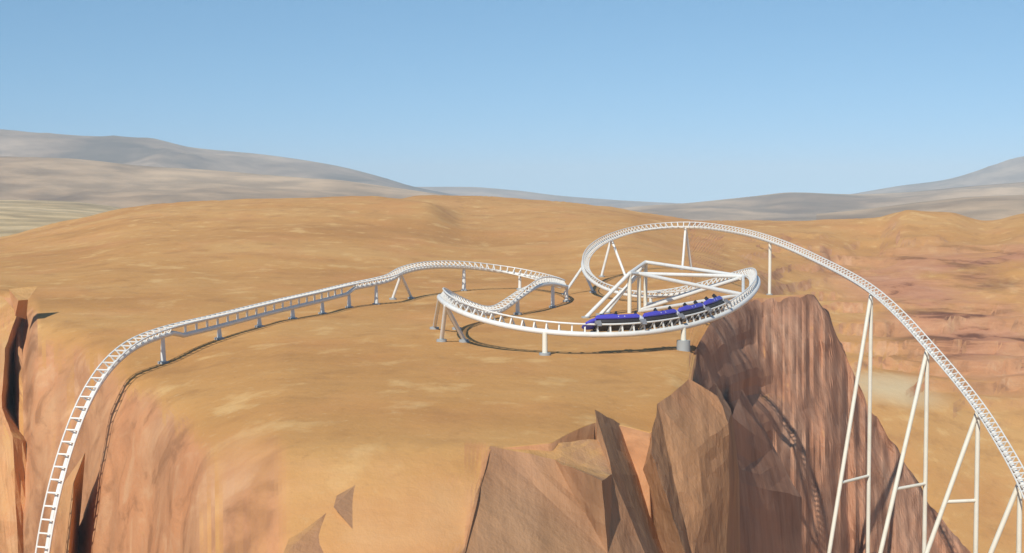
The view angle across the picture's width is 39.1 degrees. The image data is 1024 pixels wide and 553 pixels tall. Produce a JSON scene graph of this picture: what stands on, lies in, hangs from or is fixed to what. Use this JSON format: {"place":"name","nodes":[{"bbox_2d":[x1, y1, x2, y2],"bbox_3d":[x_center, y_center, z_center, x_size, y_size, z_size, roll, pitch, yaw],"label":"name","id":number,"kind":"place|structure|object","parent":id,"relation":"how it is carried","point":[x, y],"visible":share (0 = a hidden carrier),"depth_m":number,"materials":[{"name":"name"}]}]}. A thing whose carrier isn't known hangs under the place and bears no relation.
{"place":"outdoors","nodes":[
{"label":"outdoors","id":0,"kind":"place"},
{"bbox_2d":[0,297,25,552],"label":"bluff","id":1,"kind":"structure","parent":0,"point":[12,466],"depth_m":174.14,"materials":[{"name":"orange stone"}]},
{"bbox_2d":[9,286,36,318],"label":"rock shard","id":2,"kind":"object","parent":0,"point":[20,297],"visible":1,"depth_m":200.84,"materials":[{"name":"stone"}]},
{"bbox_2d":[0,200,120,236],"bbox_3d":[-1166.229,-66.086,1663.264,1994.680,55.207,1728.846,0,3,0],"label":"desert plain","id":3,"kind":"structure","parent":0,"point":[18,216],"depth_m":1812.64,"materials":[{"name":"beige sand"}]},
{"bbox_2d":[0,156,440,207],"bbox_3d":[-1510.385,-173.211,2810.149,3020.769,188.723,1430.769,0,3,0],"label":"hills","id":4,"kind":"structure","parent":0,"point":[79,180],"depth_m":2935.86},
{"bbox_2d":[0,129,457,195],"bbox_3d":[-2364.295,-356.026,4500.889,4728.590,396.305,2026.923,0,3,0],"label":"hills","id":5,"kind":"structure","parent":0,"point":[151,152],"depth_m":4766.12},
{"bbox_2d":[0,195,1023,552],"bbox_3d":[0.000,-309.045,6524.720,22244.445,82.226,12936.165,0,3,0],"label":"terrain","id":6,"kind":"structure","parent":0,"point":[274,433],"depth_m":195.48,"materials":[{"name":"orange sand"}]},
{"bbox_2d":[54,454,84,552],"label":"rock shard","id":7,"kind":"object","parent":6,"relation":"on","point":[67,524],"visible":0.97,"depth_m":144.03,"materials":[{"name":"brown stone"}]},
{"bbox_2d":[158,338,168,363],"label":"support column","id":8,"kind":"structure","parent":6,"relation":"on","point":[163,357],"depth_m":158.28,"materials":[{"name":"grey metal"}]},
{"bbox_2d":[214,328,224,339],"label":"support column","id":9,"kind":"structure","parent":6,"relation":"on","point":[219,335],"depth_m":171.47,"materials":[{"name":"grey metal"}]},
{"bbox_2d":[255,318,263,327],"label":"support column","id":10,"kind":"structure","parent":6,"relation":"on","point":[259,323],"depth_m":182.30,"materials":[{"name":"grey metal"}]},
{"bbox_2d":[288,309,296,318],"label":"support column","id":11,"kind":"structure","parent":6,"relation":"on","point":[292,315],"depth_m":192.41,"materials":[{"name":"grey metal"}]},
{"bbox_2d":[284,513,325,552],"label":"rock shard","id":12,"kind":"object","parent":6,"relation":"on","point":[306,540],"visible":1,"depth_m":82.17,"materials":[{"name":"brown stone"}]},
{"bbox_2d":[318,302,326,313],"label":"support column","id":13,"kind":"structure","parent":6,"relation":"on","point":[322,310],"depth_m":202.56,"materials":[{"name":"grey metal"}]},
{"bbox_2d":[334,485,354,528],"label":"rock shard","id":14,"kind":"object","parent":6,"relation":"on","point":[343,504],"visible":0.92,"depth_m":85.22,"materials":[{"name":"brown stone"}]},
{"bbox_2d":[345,295,352,307],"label":"support column","id":15,"kind":"structure","parent":6,"relation":"on","point":[349,302],"depth_m":212.71,"materials":[{"name":"grey metal"}]},
{"bbox_2d":[372,285,379,304],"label":"support column","id":16,"kind":"structure","parent":6,"relation":"on","point":[376,297],"depth_m":219.64,"materials":[{"name":"grey metal"}]},
{"bbox_2d":[389,275,414,299],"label":"support column","id":17,"kind":"structure","parent":6,"relation":"on","point":[405,285],"depth_m":231.13,"materials":[{"name":"white metal"}]},
{"bbox_2d":[430,300,461,329],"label":"support column","id":18,"kind":"structure","parent":6,"relation":"on","point":[434,327],"depth_m":174.80,"materials":[{"name":"white metal"}]},
{"bbox_2d":[436,306,468,342],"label":"support column","id":19,"kind":"structure","parent":6,"relation":"on","point":[463,339],"depth_m":160.07,"materials":[{"name":"white metal"}]},
{"bbox_2d":[461,269,466,290],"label":"support column","id":20,"kind":"structure","parent":6,"relation":"on","point":[463,281],"depth_m":251.62,"materials":[{"name":"grey metal"}]},
{"bbox_2d":[513,301,521,314],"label":"support column","id":21,"kind":"structure","parent":6,"relation":"on","point":[517,312],"depth_m":200.51,"materials":[{"name":"grey metal"}]},
{"bbox_2d":[517,276,522,289],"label":"support column","id":22,"kind":"structure","parent":6,"relation":"on","point":[519,283],"depth_m":255.63,"materials":[{"name":"white metal"}]},
{"bbox_2d":[35,222,1023,552],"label":"coaster track","id":23,"kind":"structure","parent":6,"relation":"on","point":[453,302],"depth_m":179.00,"materials":[{"name":"white metal"}]},
{"bbox_2d":[582,294,730,331],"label":"coaster train","id":24,"kind":"object","parent":23,"relation":"on","point":[708,304],"visible":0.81,"depth_m":150.23,"materials":[{"name":"metal"}]},
{"bbox_2d":[539,333,550,355],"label":"support column","id":25,"kind":"structure","parent":6,"relation":"on","point":[544,352],"depth_m":147.34,"materials":[{"name":"beige metal"}]},
{"bbox_2d":[549,285,556,307],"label":"support column","id":26,"kind":"structure","parent":6,"relation":"on","point":[552,298],"depth_m":213.90,"materials":[{"name":"grey metal"}]},
{"bbox_2d":[563,287,569,301],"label":"support column","id":27,"kind":"structure","parent":6,"relation":"on","point":[566,295],"depth_m":225.17,"materials":[{"name":"grey metal"}]},
{"bbox_2d":[561,268,595,294],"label":"support column","id":28,"kind":"structure","parent":6,"relation":"on","point":[576,276],"depth_m":248.00,"materials":[{"name":"white metal"}]},
{"bbox_2d":[599,239,625,276],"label":"support column","id":29,"kind":"structure","parent":6,"relation":"on","point":[618,258],"depth_m":281.28,"materials":[{"name":"white metal"}]},
{"bbox_2d":[581,260,747,317],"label":"bracing frame","id":30,"kind":"object","parent":6,"relation":"on","point":[650,307],"visible":0.81,"depth_m":200.35,"materials":[{"name":"beige metal"}]},
{"bbox_2d":[677,328,689,351],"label":"support column","id":31,"kind":"structure","parent":6,"relation":"on","point":[683,343],"depth_m":152.29,"materials":[{"name":"beige metal"}]},
{"bbox_2d":[680,228,691,269],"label":"support column","id":32,"kind":"structure","parent":6,"relation":"on","point":[685,240],"depth_m":297.72,"materials":[{"name":"white metal"}]},
{"bbox_2d":[766,243,772,294],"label":"support column","id":33,"kind":"structure","parent":6,"relation":"on","point":[769,268],"depth_m":268.20,"materials":[{"name":"beige metal"}]},
{"bbox_2d":[878,350,928,552],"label":"support tower","id":34,"kind":"structure","parent":6,"relation":"on","point":[925,368],"depth_m":200.50,"materials":[{"name":"beige metal"}]},
{"bbox_2d":[924,412,979,552],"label":"support tower","id":35,"kind":"structure","parent":6,"relation":"on","point":[975,423],"depth_m":183.79,"materials":[{"name":"beige metal"}]},
{"bbox_2d":[988,480,1022,552],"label":"support tower","id":36,"kind":"structure","parent":6,"relation":"on","point":[1016,492],"depth_m":166.77,"materials":[{"name":"beige metal"}]},
{"bbox_2d":[0,0,1023,202],"label":"sky","id":37,"kind":"structure","parent":0,"point":[666,101],"materials":[{"name":"blue"}]},
{"bbox_2d":[418,187,679,207],"bbox_3d":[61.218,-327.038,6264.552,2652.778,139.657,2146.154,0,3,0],"label":"hills","id":38,"kind":"structure","parent":0,"point":[472,191],"depth_m":6689.97,"materials":[{"name":"grey stone"}]},
{"bbox_2d":[465,379,739,552],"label":"promontory","id":39,"kind":"structure","parent":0,"point":[583,496],"depth_m":96.97,"materials":[{"name":"brown stone"}]},
{"bbox_2d":[732,390,801,552],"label":"rock fin","id":40,"kind":"object","parent":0,"point":[770,509],"visible":0.87,"depth_m":165.14,"materials":[{"name":"brown stone"}]},
{"bbox_2d":[621,182,1023,220],"bbox_3d":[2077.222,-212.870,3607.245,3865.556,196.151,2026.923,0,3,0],"label":"hills","id":41,"kind":"structure","parent":0,"point":[794,206],"depth_m":3741.40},
{"bbox_2d":[694,294,970,552],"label":"butte","id":42,"kind":"object","parent":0,"point":[784,366],"visible":0.66,"depth_m":234.93,"materials":[{"name":"brown stone"}]},
{"bbox_2d":[827,293,872,552],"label":"support tower","id":43,"kind":"structure","parent":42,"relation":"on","point":[869,316],"depth_m":219.96,"materials":[{"name":"beige metal"}]},
{"bbox_2d":[816,195,1023,220],"bbox_3d":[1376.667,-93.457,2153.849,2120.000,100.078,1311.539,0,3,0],"label":"hills","id":44,"kind":"structure","parent":0,"point":[985,208],"depth_m":2362.08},
{"bbox_2d":[854,156,1023,193],"bbox_3d":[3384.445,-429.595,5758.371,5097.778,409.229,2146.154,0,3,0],"label":"hills","id":45,"kind":"structure","parent":0,"point":[1009,171],"depth_m":6074.61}
]}

